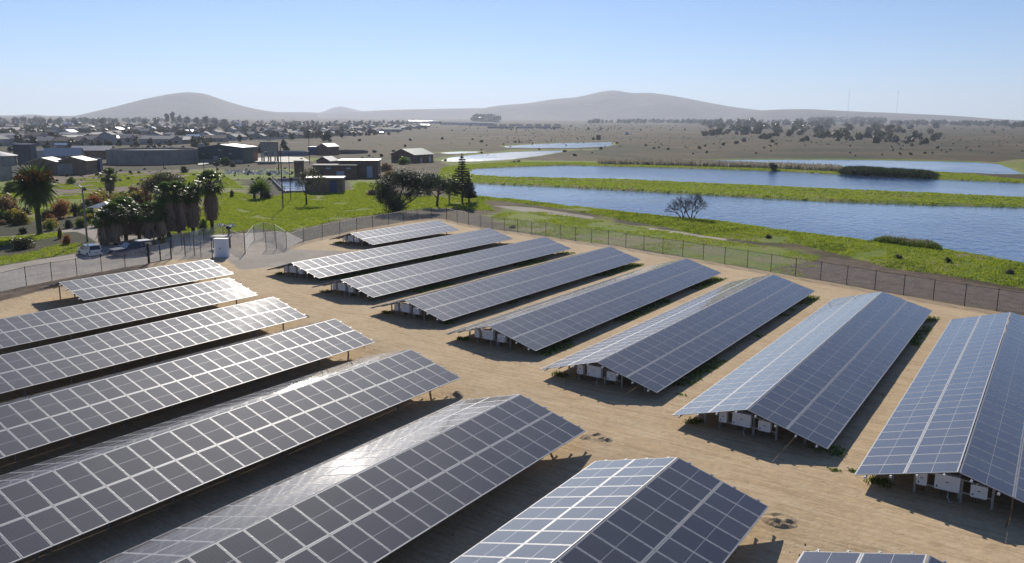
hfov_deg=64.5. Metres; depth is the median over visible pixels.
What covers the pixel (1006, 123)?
woodland
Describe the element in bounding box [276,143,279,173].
utility pole
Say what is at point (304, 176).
tree
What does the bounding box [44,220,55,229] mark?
bush
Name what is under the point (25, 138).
house
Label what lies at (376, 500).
solar array
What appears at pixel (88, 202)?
bush
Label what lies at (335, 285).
inverter
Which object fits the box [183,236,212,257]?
chain link fence
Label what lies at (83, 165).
building
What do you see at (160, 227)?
fan palm
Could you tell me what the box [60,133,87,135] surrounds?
house
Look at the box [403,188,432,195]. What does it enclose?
tree
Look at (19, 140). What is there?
town tree
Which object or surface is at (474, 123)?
warehouse
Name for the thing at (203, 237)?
chain link fence
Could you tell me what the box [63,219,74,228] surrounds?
bush
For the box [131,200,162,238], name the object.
fan palm
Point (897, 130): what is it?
scrub bush
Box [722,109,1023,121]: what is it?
hill
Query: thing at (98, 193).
bush
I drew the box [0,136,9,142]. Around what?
house
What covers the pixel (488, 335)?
inverter
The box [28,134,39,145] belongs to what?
town tree
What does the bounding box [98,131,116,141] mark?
house
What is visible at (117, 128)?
house
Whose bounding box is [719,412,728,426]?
inverter
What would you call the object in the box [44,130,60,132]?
house
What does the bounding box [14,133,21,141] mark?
town tree
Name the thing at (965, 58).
sky
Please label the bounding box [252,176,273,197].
feather palm
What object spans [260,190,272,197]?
bush
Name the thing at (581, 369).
inverter
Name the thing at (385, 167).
bush
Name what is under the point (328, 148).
building
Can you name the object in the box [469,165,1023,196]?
pond water
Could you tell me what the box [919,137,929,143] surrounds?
scrub bush
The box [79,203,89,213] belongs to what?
bush
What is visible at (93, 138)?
house
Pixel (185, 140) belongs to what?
house
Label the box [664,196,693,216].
bare tree
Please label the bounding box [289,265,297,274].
inverter
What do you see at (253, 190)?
feather palm
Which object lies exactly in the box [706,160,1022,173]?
pond water
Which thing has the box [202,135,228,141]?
house
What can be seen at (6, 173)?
boundary wall
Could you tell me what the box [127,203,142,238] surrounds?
fan palm
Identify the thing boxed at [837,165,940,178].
tall reed
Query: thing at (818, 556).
solar array
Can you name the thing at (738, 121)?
scrub bush
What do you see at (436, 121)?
warehouse
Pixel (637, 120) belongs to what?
woodland
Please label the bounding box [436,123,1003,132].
scrub
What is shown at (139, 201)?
bush
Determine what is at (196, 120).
tall tree
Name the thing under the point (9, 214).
bush
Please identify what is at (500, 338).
inverter
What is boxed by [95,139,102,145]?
town tree
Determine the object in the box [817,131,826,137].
scrub bush
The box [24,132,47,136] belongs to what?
house
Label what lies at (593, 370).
inverter
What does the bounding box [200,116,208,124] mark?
tall tree
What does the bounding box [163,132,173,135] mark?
house
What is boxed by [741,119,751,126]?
scrub bush
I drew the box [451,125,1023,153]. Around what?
scrub
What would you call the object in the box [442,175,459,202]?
tree
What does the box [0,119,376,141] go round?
woodland
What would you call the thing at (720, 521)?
solar array
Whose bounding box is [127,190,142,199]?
bush
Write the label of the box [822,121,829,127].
scrub bush
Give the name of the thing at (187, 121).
tall tree
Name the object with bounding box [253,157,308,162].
concrete apron
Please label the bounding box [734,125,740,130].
scrub bush
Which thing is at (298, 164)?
building
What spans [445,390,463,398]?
soil heap
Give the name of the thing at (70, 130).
house
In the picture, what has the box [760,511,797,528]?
soil heap
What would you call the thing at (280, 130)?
house
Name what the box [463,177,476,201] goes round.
conifer
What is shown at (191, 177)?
weed
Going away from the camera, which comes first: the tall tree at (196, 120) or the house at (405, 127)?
the house at (405, 127)
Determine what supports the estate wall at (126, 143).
on the ground at (790, 473)
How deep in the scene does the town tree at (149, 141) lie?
567.93 m
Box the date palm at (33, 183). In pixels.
[6,161,59,234]
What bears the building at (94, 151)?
on the ground at (790, 473)
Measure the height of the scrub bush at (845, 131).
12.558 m
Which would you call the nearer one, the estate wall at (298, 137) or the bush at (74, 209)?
the bush at (74, 209)
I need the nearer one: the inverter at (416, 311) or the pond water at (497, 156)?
the inverter at (416, 311)
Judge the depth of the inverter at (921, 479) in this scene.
35.93 m
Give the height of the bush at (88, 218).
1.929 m
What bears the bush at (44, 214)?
on the ground at (790, 473)
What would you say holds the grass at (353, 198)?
on the ground at (790, 473)
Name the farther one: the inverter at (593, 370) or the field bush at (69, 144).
the field bush at (69, 144)
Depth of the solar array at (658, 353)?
59.47 m
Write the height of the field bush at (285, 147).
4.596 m
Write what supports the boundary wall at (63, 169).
on the ground at (790, 473)
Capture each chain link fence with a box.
[1,243,148,284]
[171,226,245,253]
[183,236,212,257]
[246,222,285,240]
[265,231,283,249]
[286,206,446,247]
[447,208,608,244]
[611,231,1021,310]
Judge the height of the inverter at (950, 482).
1.004 m
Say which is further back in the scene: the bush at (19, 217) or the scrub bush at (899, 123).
the scrub bush at (899, 123)
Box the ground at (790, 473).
[0,115,1023,562]
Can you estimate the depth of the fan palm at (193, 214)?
118.43 m
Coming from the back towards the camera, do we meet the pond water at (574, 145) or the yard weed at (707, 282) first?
the pond water at (574, 145)
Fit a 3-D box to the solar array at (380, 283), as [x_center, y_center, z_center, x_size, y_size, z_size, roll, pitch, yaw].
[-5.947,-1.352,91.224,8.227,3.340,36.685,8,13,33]
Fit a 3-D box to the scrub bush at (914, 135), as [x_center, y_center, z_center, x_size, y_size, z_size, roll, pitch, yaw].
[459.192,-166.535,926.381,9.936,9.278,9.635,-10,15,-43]
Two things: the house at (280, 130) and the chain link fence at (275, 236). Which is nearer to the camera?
the chain link fence at (275, 236)
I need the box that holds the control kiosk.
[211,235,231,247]
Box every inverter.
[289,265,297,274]
[298,268,304,276]
[332,282,337,291]
[338,282,347,292]
[348,235,354,242]
[348,286,355,294]
[394,303,399,313]
[401,303,411,314]
[413,307,420,317]
[474,328,480,338]
[482,329,494,341]
[497,333,506,345]
[577,364,584,377]
[587,364,602,380]
[607,370,617,384]
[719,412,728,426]
[732,411,752,430]
[758,419,771,435]
[916,473,927,490]
[934,473,960,495]
[970,482,988,503]
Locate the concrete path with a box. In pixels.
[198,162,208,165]
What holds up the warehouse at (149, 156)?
on the ground at (790, 473)
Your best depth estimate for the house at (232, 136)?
724.17 m
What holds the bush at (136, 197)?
on the ground at (790, 473)
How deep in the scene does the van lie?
98.76 m
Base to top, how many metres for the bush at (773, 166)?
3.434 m
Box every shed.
[54,143,66,147]
[186,134,199,137]
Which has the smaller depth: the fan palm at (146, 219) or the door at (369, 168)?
the fan palm at (146, 219)
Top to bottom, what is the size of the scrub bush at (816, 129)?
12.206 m
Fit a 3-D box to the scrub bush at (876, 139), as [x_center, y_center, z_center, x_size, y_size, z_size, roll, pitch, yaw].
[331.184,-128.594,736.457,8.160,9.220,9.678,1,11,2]
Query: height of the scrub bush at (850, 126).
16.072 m
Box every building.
[11,144,36,164]
[28,157,60,174]
[36,148,43,157]
[41,148,85,158]
[57,156,97,173]
[71,146,114,158]
[198,144,257,162]
[294,160,303,175]
[305,176,345,192]
[308,146,317,154]
[311,164,358,178]
[316,156,337,163]
[317,143,339,154]
[337,159,380,177]
[389,148,433,162]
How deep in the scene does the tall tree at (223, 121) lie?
1642.03 m
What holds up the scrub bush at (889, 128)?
on the ground at (790, 473)
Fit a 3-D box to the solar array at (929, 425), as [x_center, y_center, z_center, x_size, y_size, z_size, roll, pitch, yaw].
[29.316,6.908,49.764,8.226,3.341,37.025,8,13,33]
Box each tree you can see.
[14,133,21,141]
[15,135,23,142]
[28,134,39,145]
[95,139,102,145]
[97,118,105,123]
[116,138,121,145]
[137,188,153,201]
[139,170,185,194]
[146,137,152,144]
[153,117,158,123]
[164,113,169,122]
[170,111,174,122]
[184,115,189,125]
[193,116,199,123]
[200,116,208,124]
[211,118,217,123]
[221,119,228,124]
[237,134,242,141]
[295,165,326,203]
[369,168,440,213]
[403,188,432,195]
[421,172,457,205]
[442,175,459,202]
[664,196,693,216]
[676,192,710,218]
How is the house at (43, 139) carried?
on the ground at (790, 473)
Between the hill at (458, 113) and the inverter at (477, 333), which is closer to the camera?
the inverter at (477, 333)
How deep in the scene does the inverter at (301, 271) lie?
85.44 m
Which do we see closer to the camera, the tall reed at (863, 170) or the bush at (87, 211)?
the bush at (87, 211)
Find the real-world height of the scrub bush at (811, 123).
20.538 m
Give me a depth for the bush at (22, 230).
118.70 m
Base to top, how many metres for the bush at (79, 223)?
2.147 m
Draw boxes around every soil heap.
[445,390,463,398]
[579,432,612,441]
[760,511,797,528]
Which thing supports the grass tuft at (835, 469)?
on the ground at (790, 473)
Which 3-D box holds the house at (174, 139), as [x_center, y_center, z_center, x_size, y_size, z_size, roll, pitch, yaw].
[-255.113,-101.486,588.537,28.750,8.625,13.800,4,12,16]
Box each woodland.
[0,115,218,124]
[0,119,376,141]
[208,119,441,125]
[470,113,500,121]
[587,118,789,123]
[806,116,886,123]
[890,119,1023,127]
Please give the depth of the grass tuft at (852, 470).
38.75 m
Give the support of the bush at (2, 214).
on the ground at (790, 473)
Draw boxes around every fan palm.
[90,210,114,245]
[96,201,127,244]
[98,167,119,192]
[107,194,137,240]
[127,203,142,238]
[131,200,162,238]
[150,181,180,236]
[151,202,169,239]
[168,179,190,233]
[180,182,206,232]
[193,169,226,229]
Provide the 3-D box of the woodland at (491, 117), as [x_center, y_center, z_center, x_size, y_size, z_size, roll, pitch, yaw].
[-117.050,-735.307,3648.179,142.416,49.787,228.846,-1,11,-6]
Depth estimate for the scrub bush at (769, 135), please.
904.08 m
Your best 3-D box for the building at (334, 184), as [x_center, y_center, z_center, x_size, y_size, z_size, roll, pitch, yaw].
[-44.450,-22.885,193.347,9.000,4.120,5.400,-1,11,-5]
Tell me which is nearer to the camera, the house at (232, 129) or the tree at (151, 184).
the tree at (151, 184)
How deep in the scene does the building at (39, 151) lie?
363.64 m
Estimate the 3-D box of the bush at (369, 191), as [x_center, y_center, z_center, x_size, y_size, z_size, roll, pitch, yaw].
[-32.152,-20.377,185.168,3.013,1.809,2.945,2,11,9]
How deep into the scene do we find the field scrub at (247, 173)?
247.86 m
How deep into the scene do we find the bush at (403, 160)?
320.14 m
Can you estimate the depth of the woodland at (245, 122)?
2282.54 m
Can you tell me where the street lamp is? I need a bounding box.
[73,184,87,241]
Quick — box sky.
[0,0,1023,119]
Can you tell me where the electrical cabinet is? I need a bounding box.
[212,238,229,256]
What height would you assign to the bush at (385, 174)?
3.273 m
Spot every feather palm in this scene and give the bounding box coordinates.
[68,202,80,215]
[247,181,259,198]
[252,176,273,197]
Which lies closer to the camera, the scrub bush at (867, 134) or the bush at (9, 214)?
the bush at (9, 214)
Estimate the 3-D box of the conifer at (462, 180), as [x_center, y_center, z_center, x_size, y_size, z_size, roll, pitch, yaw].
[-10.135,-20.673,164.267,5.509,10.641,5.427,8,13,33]
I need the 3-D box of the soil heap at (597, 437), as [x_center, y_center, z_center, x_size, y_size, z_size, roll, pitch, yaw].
[4.433,8.274,42.782,2.080,0.339,1.456,8,13,33]
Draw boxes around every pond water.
[441,150,568,161]
[445,151,476,153]
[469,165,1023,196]
[473,183,1023,262]
[505,142,611,147]
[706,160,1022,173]
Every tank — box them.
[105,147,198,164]
[259,139,277,160]
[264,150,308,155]
[339,150,367,153]
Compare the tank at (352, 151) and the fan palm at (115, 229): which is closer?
the fan palm at (115, 229)
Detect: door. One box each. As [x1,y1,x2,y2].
[330,181,336,192]
[336,171,343,175]
[367,166,372,177]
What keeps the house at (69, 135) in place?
on the ground at (790, 473)
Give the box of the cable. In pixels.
[1005,499,1013,526]
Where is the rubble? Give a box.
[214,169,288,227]
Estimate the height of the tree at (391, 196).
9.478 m
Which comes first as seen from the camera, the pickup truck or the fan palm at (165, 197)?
the pickup truck
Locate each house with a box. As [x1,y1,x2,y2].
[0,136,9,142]
[4,135,23,142]
[22,136,43,142]
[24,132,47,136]
[24,137,55,142]
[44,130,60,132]
[51,125,58,129]
[53,137,89,145]
[58,135,78,136]
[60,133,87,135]
[61,129,77,131]
[77,136,103,141]
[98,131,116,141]
[112,127,123,130]
[119,135,134,141]
[138,129,152,134]
[138,136,182,143]
[147,131,162,135]
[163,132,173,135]
[171,135,196,140]
[180,136,190,143]
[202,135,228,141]
[210,130,224,134]
[228,127,236,132]
[228,134,247,139]
[236,131,254,134]
[254,133,266,138]
[273,129,283,132]
[382,128,400,131]
[400,126,409,129]
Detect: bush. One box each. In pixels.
[0,180,16,192]
[0,193,24,211]
[0,208,8,219]
[0,219,7,224]
[4,208,18,221]
[7,237,35,249]
[11,209,33,223]
[18,227,28,233]
[22,207,32,214]
[41,208,53,219]
[42,218,59,226]
[44,213,58,223]
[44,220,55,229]
[48,197,70,217]
[57,227,61,238]
[60,234,70,244]
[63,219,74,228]
[65,176,76,183]
[67,141,74,147]
[74,217,88,227]
[79,199,93,210]
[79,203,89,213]
[79,208,95,218]
[83,213,92,222]
[84,194,102,204]
[85,190,108,201]
[102,191,112,198]
[104,140,112,145]
[105,192,126,201]
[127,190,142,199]
[128,185,138,193]
[132,193,142,200]
[133,141,140,146]
[135,199,144,204]
[180,165,188,172]
[196,219,207,230]
[218,156,230,165]
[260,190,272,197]
[280,139,287,146]
[282,145,289,149]
[364,189,376,194]
[380,162,394,171]
[382,171,391,178]
[398,155,410,163]
[709,129,714,135]
[714,117,723,123]
[715,127,722,134]
[724,128,730,133]
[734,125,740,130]
[735,118,742,125]
[740,126,749,134]
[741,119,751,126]
[753,126,762,133]
[763,132,773,138]
[768,163,778,169]
[771,121,781,129]
[773,125,780,132]
[786,129,791,135]
[796,129,804,134]
[808,121,814,126]
[813,126,819,132]
[817,124,824,130]
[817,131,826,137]
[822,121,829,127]
[824,118,834,125]
[825,130,831,136]
[833,129,843,137]
[842,128,850,135]
[846,123,854,129]
[854,132,862,139]
[864,130,871,137]
[865,119,872,124]
[871,122,880,129]
[872,135,881,142]
[875,130,885,138]
[885,125,893,132]
[890,137,899,141]
[894,126,903,132]
[894,254,902,258]
[896,120,902,125]
[904,136,914,141]
[911,132,917,137]
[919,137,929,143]
[932,122,940,127]
[943,257,951,262]
[1003,269,1013,273]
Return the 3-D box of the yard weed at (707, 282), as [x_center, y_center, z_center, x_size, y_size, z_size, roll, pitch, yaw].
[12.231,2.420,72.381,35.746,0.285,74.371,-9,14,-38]
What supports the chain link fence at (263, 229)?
on the ground at (790, 473)
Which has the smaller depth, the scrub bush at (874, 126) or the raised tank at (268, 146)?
the raised tank at (268, 146)
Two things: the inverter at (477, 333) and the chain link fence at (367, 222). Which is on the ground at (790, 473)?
the chain link fence at (367, 222)
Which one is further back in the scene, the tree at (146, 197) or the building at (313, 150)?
the building at (313, 150)
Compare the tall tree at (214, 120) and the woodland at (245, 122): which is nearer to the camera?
the tall tree at (214, 120)
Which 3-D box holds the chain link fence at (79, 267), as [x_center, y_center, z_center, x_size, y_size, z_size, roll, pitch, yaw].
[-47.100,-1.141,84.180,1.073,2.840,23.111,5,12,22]
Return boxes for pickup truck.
[107,239,155,256]
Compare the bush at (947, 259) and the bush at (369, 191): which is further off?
the bush at (369, 191)
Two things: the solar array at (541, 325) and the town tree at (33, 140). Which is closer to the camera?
the solar array at (541, 325)
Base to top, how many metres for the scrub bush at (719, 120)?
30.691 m
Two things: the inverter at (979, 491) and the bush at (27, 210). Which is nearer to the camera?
the inverter at (979, 491)
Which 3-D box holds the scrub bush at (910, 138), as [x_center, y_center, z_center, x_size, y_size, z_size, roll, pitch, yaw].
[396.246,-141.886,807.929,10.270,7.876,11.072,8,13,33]
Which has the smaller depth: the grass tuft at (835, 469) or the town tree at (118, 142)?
the grass tuft at (835, 469)
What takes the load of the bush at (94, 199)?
on the ground at (790, 473)
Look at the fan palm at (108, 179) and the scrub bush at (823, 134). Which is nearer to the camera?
the fan palm at (108, 179)
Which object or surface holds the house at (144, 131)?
on the ground at (790, 473)
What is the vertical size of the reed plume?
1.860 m
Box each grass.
[0,182,1023,287]
[438,162,1023,206]
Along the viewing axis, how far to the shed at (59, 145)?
476.95 m
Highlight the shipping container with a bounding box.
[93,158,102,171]
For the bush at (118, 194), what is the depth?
156.90 m
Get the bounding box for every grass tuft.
[825,466,841,471]
[847,467,857,472]
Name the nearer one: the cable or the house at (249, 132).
the cable
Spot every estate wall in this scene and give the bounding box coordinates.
[0,143,54,145]
[84,142,161,145]
[266,136,309,138]
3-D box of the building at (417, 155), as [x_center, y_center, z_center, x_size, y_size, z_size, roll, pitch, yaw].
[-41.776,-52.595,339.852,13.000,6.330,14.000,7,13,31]
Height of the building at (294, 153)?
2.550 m
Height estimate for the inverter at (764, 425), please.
0.864 m
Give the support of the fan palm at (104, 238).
on the ground at (790, 473)
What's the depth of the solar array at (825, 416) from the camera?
50.86 m
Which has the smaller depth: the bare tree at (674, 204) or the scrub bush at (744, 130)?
the bare tree at (674, 204)
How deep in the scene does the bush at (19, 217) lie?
128.83 m
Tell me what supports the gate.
on the ground at (790, 473)
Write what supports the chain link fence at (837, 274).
on the ground at (790, 473)
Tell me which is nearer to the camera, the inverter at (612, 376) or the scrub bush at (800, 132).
the inverter at (612, 376)
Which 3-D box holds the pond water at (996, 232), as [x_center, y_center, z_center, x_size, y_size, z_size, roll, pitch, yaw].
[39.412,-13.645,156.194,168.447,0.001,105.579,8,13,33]
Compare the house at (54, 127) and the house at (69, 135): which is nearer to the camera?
the house at (69, 135)
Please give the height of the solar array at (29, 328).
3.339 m
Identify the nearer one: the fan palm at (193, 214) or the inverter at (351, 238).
the inverter at (351, 238)
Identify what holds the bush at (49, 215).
on the ground at (790, 473)
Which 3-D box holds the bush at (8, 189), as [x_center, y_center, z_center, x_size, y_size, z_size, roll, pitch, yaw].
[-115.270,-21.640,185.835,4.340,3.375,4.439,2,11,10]
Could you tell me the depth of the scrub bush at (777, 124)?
1513.62 m
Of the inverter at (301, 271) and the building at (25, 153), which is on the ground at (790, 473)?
the building at (25, 153)
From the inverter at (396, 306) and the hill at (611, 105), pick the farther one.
the hill at (611, 105)
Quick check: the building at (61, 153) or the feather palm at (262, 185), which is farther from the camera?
the building at (61, 153)
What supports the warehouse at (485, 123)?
on the ground at (790, 473)
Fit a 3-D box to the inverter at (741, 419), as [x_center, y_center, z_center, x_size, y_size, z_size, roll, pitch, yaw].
[12.206,7.429,42.983,0.980,1.004,0.372,8,13,33]
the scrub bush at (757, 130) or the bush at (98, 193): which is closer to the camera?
the bush at (98, 193)
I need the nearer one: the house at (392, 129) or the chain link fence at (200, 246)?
the chain link fence at (200, 246)
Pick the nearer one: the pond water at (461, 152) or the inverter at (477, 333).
the inverter at (477, 333)
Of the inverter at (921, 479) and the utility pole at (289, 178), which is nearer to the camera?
the inverter at (921, 479)
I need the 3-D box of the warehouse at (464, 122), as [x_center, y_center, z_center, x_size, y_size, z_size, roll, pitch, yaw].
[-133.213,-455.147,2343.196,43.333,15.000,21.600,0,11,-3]
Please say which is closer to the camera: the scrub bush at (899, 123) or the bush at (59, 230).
the bush at (59, 230)
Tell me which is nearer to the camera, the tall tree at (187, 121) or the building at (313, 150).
the building at (313, 150)
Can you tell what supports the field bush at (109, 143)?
on the ground at (790, 473)
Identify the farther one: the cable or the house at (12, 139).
the house at (12, 139)
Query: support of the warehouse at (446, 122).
on the ground at (790, 473)
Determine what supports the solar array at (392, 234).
on the ground at (790, 473)
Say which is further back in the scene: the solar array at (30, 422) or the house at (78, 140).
the house at (78, 140)
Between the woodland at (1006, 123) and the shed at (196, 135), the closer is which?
the shed at (196, 135)
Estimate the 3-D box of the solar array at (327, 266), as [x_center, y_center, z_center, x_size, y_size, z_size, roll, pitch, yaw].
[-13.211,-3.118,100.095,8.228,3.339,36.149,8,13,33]
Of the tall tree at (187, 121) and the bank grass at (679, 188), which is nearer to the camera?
the bank grass at (679, 188)
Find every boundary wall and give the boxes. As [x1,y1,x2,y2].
[0,165,23,180]
[57,164,72,174]
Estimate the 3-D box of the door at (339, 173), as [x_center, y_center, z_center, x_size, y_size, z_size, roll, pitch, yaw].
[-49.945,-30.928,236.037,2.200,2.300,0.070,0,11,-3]
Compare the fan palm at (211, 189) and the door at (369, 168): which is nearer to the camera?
the fan palm at (211, 189)
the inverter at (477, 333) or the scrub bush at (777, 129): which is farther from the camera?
the scrub bush at (777, 129)
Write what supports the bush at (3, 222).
on the ground at (790, 473)
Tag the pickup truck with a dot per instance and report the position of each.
(133, 245)
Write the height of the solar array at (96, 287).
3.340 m
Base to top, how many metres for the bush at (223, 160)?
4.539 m
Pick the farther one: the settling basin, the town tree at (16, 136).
the town tree at (16, 136)
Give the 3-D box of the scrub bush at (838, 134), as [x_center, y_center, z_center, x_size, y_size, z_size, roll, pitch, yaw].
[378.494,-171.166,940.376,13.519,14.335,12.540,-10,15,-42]
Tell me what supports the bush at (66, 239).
on the ground at (790, 473)
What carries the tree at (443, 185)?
on the ground at (790, 473)
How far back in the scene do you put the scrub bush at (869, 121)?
2950.84 m
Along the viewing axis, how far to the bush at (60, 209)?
137.11 m
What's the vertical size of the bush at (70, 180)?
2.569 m
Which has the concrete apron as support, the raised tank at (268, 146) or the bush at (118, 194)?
the raised tank at (268, 146)
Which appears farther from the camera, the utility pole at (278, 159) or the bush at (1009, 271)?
the utility pole at (278, 159)
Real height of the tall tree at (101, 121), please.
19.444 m
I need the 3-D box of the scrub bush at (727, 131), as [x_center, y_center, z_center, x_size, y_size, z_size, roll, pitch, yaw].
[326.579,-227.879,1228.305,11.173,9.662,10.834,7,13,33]
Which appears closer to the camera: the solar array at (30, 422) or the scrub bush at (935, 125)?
the solar array at (30, 422)
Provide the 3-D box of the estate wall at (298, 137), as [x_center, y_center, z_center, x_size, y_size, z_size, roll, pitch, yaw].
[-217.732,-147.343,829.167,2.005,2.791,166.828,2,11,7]
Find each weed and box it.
[0,172,819,275]
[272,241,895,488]
[318,250,940,457]
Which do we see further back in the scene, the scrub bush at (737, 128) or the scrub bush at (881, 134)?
the scrub bush at (737, 128)
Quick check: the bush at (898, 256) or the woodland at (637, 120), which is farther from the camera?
the woodland at (637, 120)
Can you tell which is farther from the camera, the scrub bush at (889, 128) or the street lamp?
the scrub bush at (889, 128)
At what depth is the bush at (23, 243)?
103.53 m
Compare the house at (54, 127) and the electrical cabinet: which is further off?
the house at (54, 127)
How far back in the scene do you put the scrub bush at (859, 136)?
885.66 m
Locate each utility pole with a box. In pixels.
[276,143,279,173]
[280,147,283,207]
[288,152,290,198]
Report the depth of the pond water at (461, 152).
458.16 m
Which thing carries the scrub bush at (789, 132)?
on the ground at (790, 473)
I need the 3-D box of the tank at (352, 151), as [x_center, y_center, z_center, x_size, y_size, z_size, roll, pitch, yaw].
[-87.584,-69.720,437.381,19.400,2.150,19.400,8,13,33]
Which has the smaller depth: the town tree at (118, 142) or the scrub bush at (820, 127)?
the town tree at (118, 142)
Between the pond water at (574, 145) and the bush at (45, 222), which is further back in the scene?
the pond water at (574, 145)
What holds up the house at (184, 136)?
on the ground at (790, 473)
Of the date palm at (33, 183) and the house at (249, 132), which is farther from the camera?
the house at (249, 132)
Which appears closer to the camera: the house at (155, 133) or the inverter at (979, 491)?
the inverter at (979, 491)
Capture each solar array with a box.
[0,278,256,348]
[0,297,306,396]
[0,319,374,462]
[0,349,459,562]
[37,259,233,303]
[100,394,584,562]
[267,228,512,278]
[312,237,570,298]
[329,220,458,246]
[370,247,639,321]
[445,258,720,350]
[451,456,768,562]
[540,274,814,392]
[672,292,931,448]
[796,549,946,562]
[854,312,1023,509]
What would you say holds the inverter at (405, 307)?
attached to the solar array at (448, 303)
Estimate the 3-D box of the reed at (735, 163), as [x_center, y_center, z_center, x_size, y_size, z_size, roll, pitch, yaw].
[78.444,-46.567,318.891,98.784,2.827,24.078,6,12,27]
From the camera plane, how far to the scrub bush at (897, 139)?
762.78 m
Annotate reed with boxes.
[597,157,842,170]
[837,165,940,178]
[868,235,942,249]
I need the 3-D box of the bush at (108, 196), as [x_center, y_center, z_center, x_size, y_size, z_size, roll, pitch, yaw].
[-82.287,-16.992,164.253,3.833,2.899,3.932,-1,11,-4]
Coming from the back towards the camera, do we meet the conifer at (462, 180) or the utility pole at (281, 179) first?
the conifer at (462, 180)
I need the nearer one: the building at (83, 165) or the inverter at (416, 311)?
the inverter at (416, 311)
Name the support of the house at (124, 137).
on the ground at (790, 473)
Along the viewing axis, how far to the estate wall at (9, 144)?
527.85 m
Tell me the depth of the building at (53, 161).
249.55 m
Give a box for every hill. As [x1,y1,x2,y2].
[71,92,317,118]
[282,108,482,118]
[319,107,358,112]
[461,90,759,119]
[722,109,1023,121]
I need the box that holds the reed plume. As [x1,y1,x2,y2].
[875,235,937,245]
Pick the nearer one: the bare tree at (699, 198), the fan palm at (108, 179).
the bare tree at (699, 198)
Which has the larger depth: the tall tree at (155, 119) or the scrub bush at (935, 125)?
the scrub bush at (935, 125)
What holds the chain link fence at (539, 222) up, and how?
on the ground at (790, 473)
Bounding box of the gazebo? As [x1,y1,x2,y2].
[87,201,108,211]
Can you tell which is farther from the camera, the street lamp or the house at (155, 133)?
the house at (155, 133)
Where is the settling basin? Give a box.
[272,174,307,192]
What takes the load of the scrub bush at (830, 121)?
on the ground at (790, 473)
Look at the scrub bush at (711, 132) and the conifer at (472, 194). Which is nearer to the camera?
the conifer at (472, 194)
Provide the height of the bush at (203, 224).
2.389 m
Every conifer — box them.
[452,154,475,203]
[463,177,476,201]
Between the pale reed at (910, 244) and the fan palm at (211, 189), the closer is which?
the pale reed at (910, 244)
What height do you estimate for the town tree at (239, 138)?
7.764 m
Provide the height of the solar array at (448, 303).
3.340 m
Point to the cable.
(1010, 513)
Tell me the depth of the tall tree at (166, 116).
1823.21 m
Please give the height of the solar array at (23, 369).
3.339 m
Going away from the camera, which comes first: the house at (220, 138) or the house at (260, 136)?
the house at (220, 138)
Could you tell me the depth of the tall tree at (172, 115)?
1827.95 m
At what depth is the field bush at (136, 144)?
526.50 m
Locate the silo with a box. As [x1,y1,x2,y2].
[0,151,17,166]
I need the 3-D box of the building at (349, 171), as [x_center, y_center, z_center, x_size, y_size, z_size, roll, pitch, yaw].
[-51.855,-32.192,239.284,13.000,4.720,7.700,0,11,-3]
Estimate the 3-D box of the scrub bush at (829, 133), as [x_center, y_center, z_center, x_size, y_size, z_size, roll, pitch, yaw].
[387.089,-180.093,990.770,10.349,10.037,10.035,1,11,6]
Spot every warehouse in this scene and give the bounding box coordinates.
[433,120,443,123]
[441,121,451,124]
[458,121,470,124]
[470,121,480,125]
[477,122,492,125]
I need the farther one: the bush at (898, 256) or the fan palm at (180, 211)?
the fan palm at (180, 211)
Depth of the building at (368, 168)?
240.46 m
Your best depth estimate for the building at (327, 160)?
291.32 m
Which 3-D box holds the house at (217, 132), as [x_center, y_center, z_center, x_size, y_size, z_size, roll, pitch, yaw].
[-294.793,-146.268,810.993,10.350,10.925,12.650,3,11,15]
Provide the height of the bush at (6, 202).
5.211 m
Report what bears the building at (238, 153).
on the ground at (790, 473)
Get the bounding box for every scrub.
[55,149,368,189]
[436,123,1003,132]
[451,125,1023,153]
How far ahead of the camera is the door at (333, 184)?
191.07 m
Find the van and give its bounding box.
[77,243,102,256]
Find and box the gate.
[147,239,171,262]
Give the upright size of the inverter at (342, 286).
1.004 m

